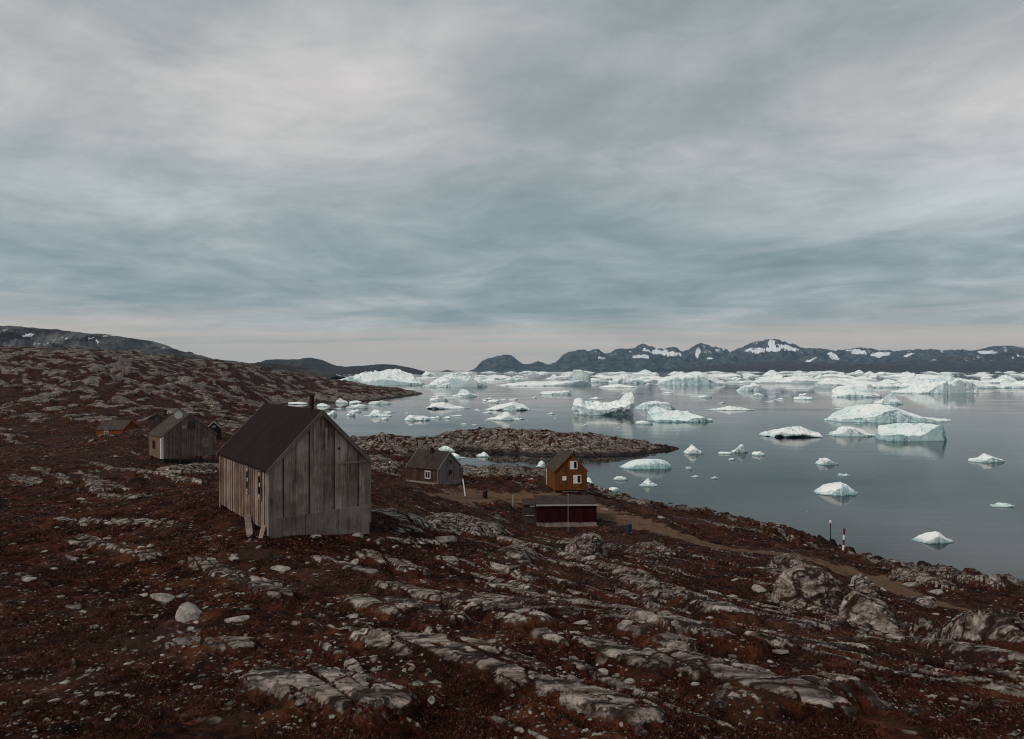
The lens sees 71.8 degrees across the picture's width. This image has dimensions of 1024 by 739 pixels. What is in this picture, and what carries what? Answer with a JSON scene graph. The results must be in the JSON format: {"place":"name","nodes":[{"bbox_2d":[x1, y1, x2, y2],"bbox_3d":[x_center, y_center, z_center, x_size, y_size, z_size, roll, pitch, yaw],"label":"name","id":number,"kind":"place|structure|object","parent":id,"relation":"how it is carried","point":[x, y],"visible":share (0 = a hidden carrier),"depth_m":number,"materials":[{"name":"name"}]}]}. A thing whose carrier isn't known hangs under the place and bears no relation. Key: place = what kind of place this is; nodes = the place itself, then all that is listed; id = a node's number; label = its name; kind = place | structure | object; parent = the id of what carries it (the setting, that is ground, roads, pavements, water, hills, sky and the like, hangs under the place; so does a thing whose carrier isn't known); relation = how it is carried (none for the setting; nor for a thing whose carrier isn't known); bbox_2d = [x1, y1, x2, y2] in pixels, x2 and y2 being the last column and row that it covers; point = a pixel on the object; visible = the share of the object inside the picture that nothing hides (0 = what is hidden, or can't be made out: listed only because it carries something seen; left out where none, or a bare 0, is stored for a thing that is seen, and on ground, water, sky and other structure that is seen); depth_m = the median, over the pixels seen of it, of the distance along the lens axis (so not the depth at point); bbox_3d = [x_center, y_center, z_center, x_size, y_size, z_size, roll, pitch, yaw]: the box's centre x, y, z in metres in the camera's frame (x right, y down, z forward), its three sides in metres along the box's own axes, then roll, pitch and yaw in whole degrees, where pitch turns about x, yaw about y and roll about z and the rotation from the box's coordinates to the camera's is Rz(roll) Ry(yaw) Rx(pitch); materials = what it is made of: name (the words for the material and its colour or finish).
{"place":"outdoors","nodes":[
{"label":"outdoors","id":0,"kind":"place"},
{"bbox_2d":[0,326,244,362],"bbox_3d":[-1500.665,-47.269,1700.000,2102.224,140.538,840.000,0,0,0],"label":"grey hill","id":1,"kind":"structure","parent":0,"point":[30,337],"depth_m":1605.62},
{"bbox_2d":[233,362,344,378],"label":"hill shoulder","id":2,"kind":"object","parent":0,"point":[307,371],"visible":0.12,"depth_m":1119.46},
{"bbox_2d":[256,358,424,373],"bbox_3d":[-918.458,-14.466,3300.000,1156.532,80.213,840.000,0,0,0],"label":"hills","id":3,"kind":"structure","parent":0,"point":[320,365],"depth_m":3128.35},
{"bbox_2d":[0,345,1023,738],"bbox_3d":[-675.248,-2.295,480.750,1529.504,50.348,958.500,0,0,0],"label":"ground","id":4,"kind":"structure","parent":0,"point":[54,399],"depth_m":20.33,"materials":[{"name":"soil"}]},
{"bbox_2d":[22,577,36,581],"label":"boulder","id":5,"kind":"object","parent":4,"relation":"on","point":[29,579],"visible":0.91,"depth_m":20.98,"materials":[{"name":"stone"}]},
{"bbox_2d":[95,420,139,436],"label":"orange house","id":6,"kind":"structure","parent":4,"relation":"on","point":[106,427],"depth_m":120.74,"materials":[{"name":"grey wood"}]},
{"bbox_2d":[148,410,169,430],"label":"tarred hut","id":7,"kind":"object","parent":4,"relation":"on","point":[156,420],"visible":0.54,"depth_m":104.06,"materials":[{"name":"wood"}]},
{"bbox_2d":[150,593,174,603],"bbox_3d":[-9.017,5.879,18.250,0.777,0.240,0.548,9,-7,19],"label":"boulder","id":8,"kind":"object","parent":4,"relation":"on","point":[167,598],"visible":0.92,"depth_m":18.09,"materials":[{"name":"stone"}]},
{"bbox_2d":[148,411,216,463],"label":"stilt house","id":9,"kind":"structure","parent":4,"relation":"on","point":[177,434],"depth_m":76.87,"materials":[{"name":"grey wood"}]},
{"bbox_2d":[188,421,194,428],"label":"window","id":10,"kind":"structure","parent":9,"relation":"in","point":[191,424],"depth_m":76.97,"materials":[{"name":"black glass"}]},
{"bbox_2d":[202,437,208,446],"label":"boarded window","id":11,"kind":"structure","parent":9,"relation":"in","point":[205,441],"depth_m":77.94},
{"bbox_2d":[175,602,201,622],"bbox_3d":[-7.497,5.655,16.466,0.615,0.237,1.045,11,6,-26],"label":"boulder","id":12,"kind":"object","parent":4,"relation":"on","point":[186,611],"visible":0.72,"depth_m":16.29,"materials":[{"name":"stone"}]},
{"bbox_2d":[208,420,221,439],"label":"tarred hut","id":13,"kind":"object","parent":4,"relation":"on","point":[215,426],"visible":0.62,"depth_m":108.45,"materials":[{"name":"wood"}]},
{"bbox_2d":[224,615,249,622],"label":"boulder","id":14,"kind":"object","parent":4,"relation":"on","point":[242,618],"visible":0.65,"depth_m":15.59,"materials":[{"name":"stone"}]},
{"bbox_2d":[270,565,290,571],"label":"boulder","id":15,"kind":"object","parent":4,"relation":"on","point":[281,568],"visible":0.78,"depth_m":21.54,"materials":[{"name":"stone"}]},
{"bbox_2d":[217,394,373,538],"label":"weathered house","id":16,"kind":"structure","parent":4,"relation":"on","point":[285,470],"depth_m":26.38,"materials":[{"name":"brown wood"}]},
{"bbox_2d":[245,465,248,493],"bbox_3d":[-10.084,4.197,26.988,0.075,1.080,0.360,0,0,-36],"label":"window","id":17,"kind":"structure","parent":16,"relation":"in","point":[246,467],"depth_m":27.02,"materials":[{"name":"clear glass"}]},
{"bbox_2d":[257,470,261,499],"bbox_3d":[-9.175,4.197,25.759,0.075,1.080,0.360,0,0,-36],"label":"window","id":18,"kind":"structure","parent":16,"relation":"in","point":[259,473],"depth_m":25.78,"materials":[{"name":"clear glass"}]},
{"bbox_2d":[427,696,434,704],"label":"boulder","id":19,"kind":"object","parent":4,"relation":"on","point":[431,699],"visible":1,"depth_m":10.55,"materials":[{"name":"stone"}]},
{"bbox_2d":[405,447,462,484],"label":"gabled house","id":20,"kind":"structure","parent":4,"relation":"on","point":[431,466],"depth_m":97.09,"materials":[{"name":"wood"}]},
{"bbox_2d":[425,471,430,478],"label":"window","id":21,"kind":"structure","parent":20,"relation":"in","point":[427,473],"depth_m":95.80,"materials":[{"name":"white paint"}]},
{"bbox_2d":[454,467,458,478],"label":"door","id":22,"kind":"structure","parent":20,"relation":"in","point":[456,469],"depth_m":98.43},
{"bbox_2d":[435,536,456,542],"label":"boulder","id":23,"kind":"object","parent":4,"relation":"on","point":[449,539],"visible":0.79,"depth_m":29.31,"materials":[{"name":"stone"}]},
{"bbox_2d":[0,463,1023,738],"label":"heath","id":24,"kind":"object","parent":4,"relation":"on","point":[486,733],"visible":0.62,"depth_m":12.72,"materials":[{"name":"plant"}]},
{"bbox_2d":[0,395,1023,738],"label":"rubble","id":25,"kind":"object","parent":4,"relation":"on","point":[580,601],"visible":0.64,"depth_m":12.57,"materials":[{"name":"stone"}]},
{"bbox_2d":[522,495,597,526],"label":"red shed","id":26,"kind":"structure","parent":4,"relation":"on","point":[561,510],"depth_m":78.19,"materials":[{"name":"wood"}]},
{"bbox_2d":[575,507,582,521],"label":"door","id":27,"kind":"structure","parent":26,"relation":"in","point":[578,511],"depth_m":78.13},
{"bbox_2d":[545,449,587,494],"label":"ochre house","id":28,"kind":"structure","parent":4,"relation":"on","point":[566,471],"depth_m":90.41,"materials":[{"name":"orange wood"}]},
{"bbox_2d":[570,461,576,468],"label":"window","id":29,"kind":"structure","parent":28,"relation":"in","point":[573,464],"depth_m":90.32,"materials":[{"name":"white paint"}]},
{"bbox_2d":[573,475,580,483],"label":"window","id":30,"kind":"structure","parent":28,"relation":"in","point":[576,478],"depth_m":90.39,"materials":[{"name":"white paint"}]},
{"bbox_2d":[573,620,588,624],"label":"boulder","id":31,"kind":"object","parent":4,"relation":"on","point":[582,622],"visible":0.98,"depth_m":14.99,"materials":[{"name":"stone"}]},
{"bbox_2d":[564,532,606,557],"bbox_3d":[4.621,12.039,45.638,2.108,3.201,2.780,0,0,-44],"label":"rock outcrop","id":32,"kind":"object","parent":4,"relation":"on","point":[589,543],"visible":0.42,"depth_m":44.92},
{"bbox_2d":[598,668,607,674],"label":"boulder","id":33,"kind":"object","parent":4,"relation":"on","point":[603,671],"visible":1,"depth_m":11.73,"materials":[{"name":"stone"}]},
{"bbox_2d":[621,620,634,624],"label":"boulder","id":34,"kind":"object","parent":4,"relation":"on","point":[623,622],"visible":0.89,"depth_m":14.41,"materials":[{"name":"stone"}]},
{"bbox_2d":[626,523,631,532],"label":"oil drum","id":35,"kind":"object","parent":4,"relation":"on","point":[628,527],"visible":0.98,"depth_m":71.77,"materials":[{"name":"blue metal"}]},
{"bbox_2d":[751,584,766,592],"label":"boulder","id":36,"kind":"object","parent":4,"relation":"on","point":[757,588],"visible":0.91,"depth_m":38.51,"materials":[{"name":"stone"}]},
{"bbox_2d":[777,686,788,692],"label":"boulder","id":37,"kind":"object","parent":4,"relation":"on","point":[782,689],"visible":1,"depth_m":10.48,"materials":[{"name":"stone"}]},
{"bbox_2d":[766,553,812,568],"bbox_3d":[19.081,14.025,48.842,3.655,2.777,3.024,0,0,20],"label":"rock outcrop","id":38,"kind":"object","parent":4,"relation":"on","point":[787,560],"visible":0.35,"depth_m":48.02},
{"bbox_2d":[771,564,844,610],"bbox_3d":[14.260,11.255,33.831,2.636,3.848,3.384,0,0,-43],"label":"rock outcrop","id":39,"kind":"object","parent":4,"relation":"on","point":[807,584],"visible":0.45,"depth_m":33.23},
{"bbox_2d":[842,528,845,553],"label":"striped marker","id":40,"kind":"object","parent":4,"relation":"on","point":[843,543],"visible":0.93,"depth_m":68.92,"materials":[{"name":"white paint"}]},
{"bbox_2d":[837,642,867,647],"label":"boulder","id":41,"kind":"object","parent":4,"relation":"on","point":[858,645],"visible":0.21,"depth_m":16.23,"materials":[{"name":"stone"}]},
{"bbox_2d":[847,574,880,596],"bbox_3d":[20.259,12.923,40.669,1.767,2.083,1.661,0,0,-27],"label":"rock outcrop","id":42,"kind":"object","parent":4,"relation":"on","point":[861,583],"visible":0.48,"depth_m":40.53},
{"bbox_2d":[834,591,899,630],"bbox_3d":[12.741,9.181,24.985,2.792,2.622,1.808,0,0,-19],"label":"rock outcrop","id":43,"kind":"object","parent":4,"relation":"on","point":[862,607],"visible":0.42,"depth_m":24.72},
{"bbox_2d":[885,634,904,639],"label":"boulder","id":44,"kind":"object","parent":4,"relation":"on","point":[893,636],"visible":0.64,"depth_m":20.59,"materials":[{"name":"stone"}]},
{"bbox_2d":[902,582,919,586],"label":"boulder","id":45,"kind":"object","parent":4,"relation":"on","point":[911,584],"visible":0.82,"depth_m":55.12,"materials":[{"name":"stone"}]},
{"bbox_2d":[910,596,937,607],"bbox_3d":[23.014,13.334,39.772,1.596,1.191,1.290,0,0,14],"label":"rock outcrop","id":46,"kind":"object","parent":4,"relation":"on","point":[928,600],"visible":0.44,"depth_m":39.44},
{"bbox_2d":[928,589,943,594],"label":"boulder","id":47,"kind":"object","parent":4,"relation":"on","point":[938,591],"visible":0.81,"depth_m":51.77,"materials":[{"name":"stone"}]},
{"bbox_2d":[0,0,1023,369],"label":"sky","id":48,"kind":"structure","parent":0,"point":[416,184],"materials":[{"name":"grey"}]},
{"bbox_2d":[350,427,678,456],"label":"island","id":49,"kind":"structure","parent":0,"point":[531,442],"depth_m":172.83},
{"bbox_2d":[283,370,1023,579],"bbox_3d":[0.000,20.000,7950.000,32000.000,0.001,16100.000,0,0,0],"label":"water","id":50,"kind":"structure","parent":0,"point":[887,511],"depth_m":164.53,"materials":[{"name":"grey liquid"}]},
{"bbox_2d":[346,404,367,408],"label":"ice floe","id":51,"kind":"object","parent":50,"relation":"on","point":[359,406],"visible":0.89,"depth_m":362.29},
{"bbox_2d":[364,409,391,416],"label":"iceberg","id":52,"kind":"object","parent":50,"relation":"on","point":[376,413],"visible":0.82,"depth_m":302.38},
{"bbox_2d":[368,400,390,403],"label":"ice floe","id":53,"kind":"object","parent":50,"relation":"on","point":[379,402],"visible":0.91,"depth_m":405.64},
{"bbox_2d":[340,368,424,384],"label":"iceberg","id":54,"kind":"object","parent":50,"relation":"on","point":[395,376],"visible":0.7,"depth_m":904.92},
{"bbox_2d":[404,415,429,420],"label":"iceberg","id":55,"kind":"object","parent":50,"relation":"on","point":[415,418],"visible":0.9,"depth_m":276.94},
{"bbox_2d":[429,397,447,400],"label":"ice floe","id":56,"kind":"object","parent":50,"relation":"on","point":[437,399],"visible":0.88,"depth_m":447.36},
{"bbox_2d":[438,446,454,451],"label":"iceberg","id":57,"kind":"object","parent":50,"relation":"on","point":[445,448],"visible":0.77,"depth_m":171.12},
{"bbox_2d":[426,402,467,408],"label":"ice floe","id":58,"kind":"object","parent":50,"relation":"on","point":[441,405],"visible":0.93,"depth_m":359.52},
{"bbox_2d":[421,373,486,386],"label":"iceberg","id":59,"kind":"object","parent":50,"relation":"on","point":[452,379],"visible":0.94,"depth_m":802.08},
{"bbox_2d":[451,389,477,396],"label":"iceberg","id":60,"kind":"object","parent":50,"relation":"on","point":[463,393],"visible":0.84,"depth_m":516.00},
{"bbox_2d":[475,375,516,378],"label":"iceberg","id":61,"kind":"object","parent":50,"relation":"on","point":[496,376],"visible":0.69,"depth_m":1457.76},
{"bbox_2d":[484,412,521,419],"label":"ice floe","id":62,"kind":"object","parent":50,"relation":"on","point":[505,416],"visible":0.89,"depth_m":279.99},
{"bbox_2d":[484,402,530,410],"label":"iceberg","id":63,"kind":"object","parent":50,"relation":"on","point":[513,406],"visible":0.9,"depth_m":347.14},
{"bbox_2d":[496,380,590,385],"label":"iceberg","id":64,"kind":"object","parent":50,"relation":"on","point":[555,383],"visible":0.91,"depth_m":872.07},
{"bbox_2d":[539,390,570,394],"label":"iceberg","id":65,"kind":"object","parent":50,"relation":"on","point":[563,392],"visible":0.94,"depth_m":564.60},
{"bbox_2d":[572,370,590,382],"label":"iceberg","id":66,"kind":"object","parent":50,"relation":"on","point":[580,375],"visible":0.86,"depth_m":1012.67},
{"bbox_2d":[572,391,634,414],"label":"iceberg","id":67,"kind":"object","parent":50,"relation":"on","point":[624,405],"visible":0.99,"depth_m":312.64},
{"bbox_2d":[598,384,639,387],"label":"iceberg","id":68,"kind":"object","parent":50,"relation":"on","point":[617,386],"visible":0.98,"depth_m":777.38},
{"bbox_2d":[608,374,645,383],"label":"iceberg","id":69,"kind":"object","parent":50,"relation":"on","point":[628,378],"visible":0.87,"depth_m":1016.01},
{"bbox_2d":[635,420,652,423],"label":"ice floe","id":70,"kind":"object","parent":50,"relation":"on","point":[641,422],"visible":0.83,"depth_m":257.83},
{"bbox_2d":[619,459,671,468],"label":"iceberg","id":71,"kind":"object","parent":50,"relation":"on","point":[648,464],"visible":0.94,"depth_m":142.33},
{"bbox_2d":[639,478,657,486],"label":"iceberg","id":72,"kind":"object","parent":50,"relation":"on","point":[647,482],"visible":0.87,"depth_m":121.65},
{"bbox_2d":[634,401,674,409],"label":"iceberg","id":73,"kind":"object","parent":50,"relation":"on","point":[651,404],"visible":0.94,"depth_m":352.94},
{"bbox_2d":[336,372,1021,520],"bbox_3d":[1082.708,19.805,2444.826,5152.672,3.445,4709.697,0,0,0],"label":"ice rubble","id":74,"kind":"object","parent":50,"relation":"on","point":[726,391],"visible":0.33,"depth_m":1978.48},
{"bbox_2d":[647,406,712,421],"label":"iceberg","id":75,"kind":"object","parent":50,"relation":"on","point":[657,414],"visible":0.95,"depth_m":273.25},
{"bbox_2d":[658,371,726,384],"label":"iceberg","id":76,"kind":"object","parent":50,"relation":"on","point":[696,378],"visible":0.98,"depth_m":920.79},
{"bbox_2d":[684,444,702,453],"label":"iceberg","id":77,"kind":"object","parent":50,"relation":"on","point":[692,449],"visible":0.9,"depth_m":167.44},
{"bbox_2d":[700,406,754,410],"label":"ice floe","id":78,"kind":"object","parent":50,"relation":"on","point":[730,408],"visible":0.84,"depth_m":348.37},
{"bbox_2d":[714,373,740,376],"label":"iceberg","id":79,"kind":"object","parent":50,"relation":"on","point":[730,375],"visible":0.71,"depth_m":1855.09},
{"bbox_2d":[731,444,747,452],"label":"iceberg","id":80,"kind":"object","parent":50,"relation":"on","point":[740,448],"visible":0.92,"depth_m":169.82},
{"bbox_2d":[736,383,767,390],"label":"iceberg","id":81,"kind":"object","parent":50,"relation":"on","point":[753,387],"visible":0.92,"depth_m":660.94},
{"bbox_2d":[752,451,764,455],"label":"ice floe","id":82,"kind":"object","parent":50,"relation":"on","point":[756,453],"visible":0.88,"depth_m":164.32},
{"bbox_2d":[762,370,778,375],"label":"iceberg","id":83,"kind":"object","parent":50,"relation":"on","point":[774,372],"visible":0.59,"depth_m":2158.27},
{"bbox_2d":[725,375,820,382],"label":"iceberg","id":84,"kind":"object","parent":50,"relation":"on","point":[799,379],"visible":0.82,"depth_m":1024.99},
{"bbox_2d":[759,426,822,437],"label":"iceberg","id":85,"kind":"object","parent":50,"relation":"on","point":[795,431],"visible":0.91,"depth_m":209.95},
{"bbox_2d":[794,396,813,399],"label":"ice floe","id":86,"kind":"object","parent":50,"relation":"on","point":[803,398],"visible":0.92,"depth_m":469.49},
{"bbox_2d":[783,373,829,374],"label":"iceberg","id":87,"kind":"object","parent":50,"relation":"on","point":[807,374],"visible":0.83,"depth_m":2597.84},
{"bbox_2d":[815,458,838,464],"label":"iceberg","id":88,"kind":"object","parent":50,"relation":"on","point":[823,461],"visible":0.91,"depth_m":148.49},
{"bbox_2d":[814,379,852,387],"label":"iceberg","id":89,"kind":"object","parent":50,"relation":"on","point":[834,383],"visible":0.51,"depth_m":768.91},
{"bbox_2d":[813,482,857,495],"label":"iceberg","id":90,"kind":"object","parent":50,"relation":"on","point":[838,488],"visible":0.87,"depth_m":112.97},
{"bbox_2d":[821,378,855,381],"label":"iceberg","id":91,"kind":"object","parent":50,"relation":"on","point":[848,380],"visible":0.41,"depth_m":1048.30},
{"bbox_2d":[837,375,855,378],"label":"iceberg","id":92,"kind":"object","parent":50,"relation":"on","point":[847,376],"visible":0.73,"depth_m":1527.73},
{"bbox_2d":[826,426,874,436],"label":"iceberg","id":93,"kind":"object","parent":50,"relation":"on","point":[848,431],"visible":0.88,"depth_m":211.45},
{"bbox_2d":[831,382,881,396],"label":"iceberg","id":94,"kind":"object","parent":50,"relation":"on","point":[858,389],"visible":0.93,"depth_m":511.64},
{"bbox_2d":[852,377,872,381],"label":"iceberg","id":95,"kind":"object","parent":50,"relation":"on","point":[864,379],"visible":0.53,"depth_m":1148.60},
{"bbox_2d":[824,404,950,422],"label":"iceberg","id":96,"kind":"object","parent":50,"relation":"on","point":[875,413],"visible":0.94,"depth_m":268.88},
{"bbox_2d":[873,392,902,404],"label":"iceberg","id":97,"kind":"object","parent":50,"relation":"on","point":[890,398],"visible":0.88,"depth_m":406.12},
{"bbox_2d":[879,379,897,383],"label":"iceberg","id":98,"kind":"object","parent":50,"relation":"on","point":[888,381],"visible":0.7,"depth_m":1000.34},
{"bbox_2d":[870,383,907,387],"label":"iceberg","id":99,"kind":"object","parent":50,"relation":"on","point":[880,385],"visible":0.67,"depth_m":781.14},
{"bbox_2d":[893,382,917,385],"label":"iceberg","id":100,"kind":"object","parent":50,"relation":"on","point":[907,384],"visible":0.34,"depth_m":862.44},
{"bbox_2d":[896,378,922,382],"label":"iceberg","id":101,"kind":"object","parent":50,"relation":"on","point":[905,380],"visible":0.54,"depth_m":1035.46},
{"bbox_2d":[875,423,946,440],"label":"iceberg","id":102,"kind":"object","parent":50,"relation":"on","point":[910,432],"visible":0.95,"depth_m":198.86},
{"bbox_2d":[895,375,933,378],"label":"iceberg","id":103,"kind":"object","parent":50,"relation":"on","point":[924,376],"visible":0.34,"depth_m":1419.78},
{"bbox_2d":[911,531,953,543],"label":"iceberg","id":104,"kind":"object","parent":50,"relation":"on","point":[934,537],"visible":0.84,"depth_m":81.97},
{"bbox_2d":[888,373,978,393],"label":"iceberg","id":105,"kind":"object","parent":50,"relation":"on","point":[946,383],"visible":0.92,"depth_m":587.64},
{"bbox_2d":[968,453,1004,462],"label":"iceberg","id":106,"kind":"object","parent":50,"relation":"on","point":[983,458],"visible":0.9,"depth_m":152.50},
{"bbox_2d":[970,379,1008,387],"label":"iceberg","id":107,"kind":"object","parent":50,"relation":"on","point":[989,384],"visible":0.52,"depth_m":761.50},
{"bbox_2d":[990,502,1014,506],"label":"ice floe","id":108,"kind":"object","parent":50,"relation":"on","point":[998,504],"visible":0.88,"depth_m":103.20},
{"bbox_2d":[993,375,1016,382],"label":"iceberg","id":109,"kind":"object","parent":50,"relation":"on","point":[1006,378],"visible":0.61,"depth_m":1084.08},
{"bbox_2d":[999,382,1023,387],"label":"iceberg","id":110,"kind":"object","parent":50,"relation":"on","point":[1010,385],"visible":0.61,"depth_m":766.18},
{"bbox_2d":[436,495,964,610],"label":"path","id":111,"kind":"structure","parent":0,"point":[690,539],"depth_m":69.43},
{"bbox_2d":[470,339,1023,370],"bbox_3d":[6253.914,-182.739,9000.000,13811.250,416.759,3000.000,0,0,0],"label":"mountains","id":112,"kind":"structure","parent":0,"point":[640,357],"depth_m":8305.19,"materials":[{"name":"stone"}]},
{"bbox_2d":[661,352,1023,371],"bbox_3d":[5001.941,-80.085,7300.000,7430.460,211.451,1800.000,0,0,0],"label":"foothills","id":113,"kind":"structure","parent":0,"point":[1002,362],"depth_m":6794.50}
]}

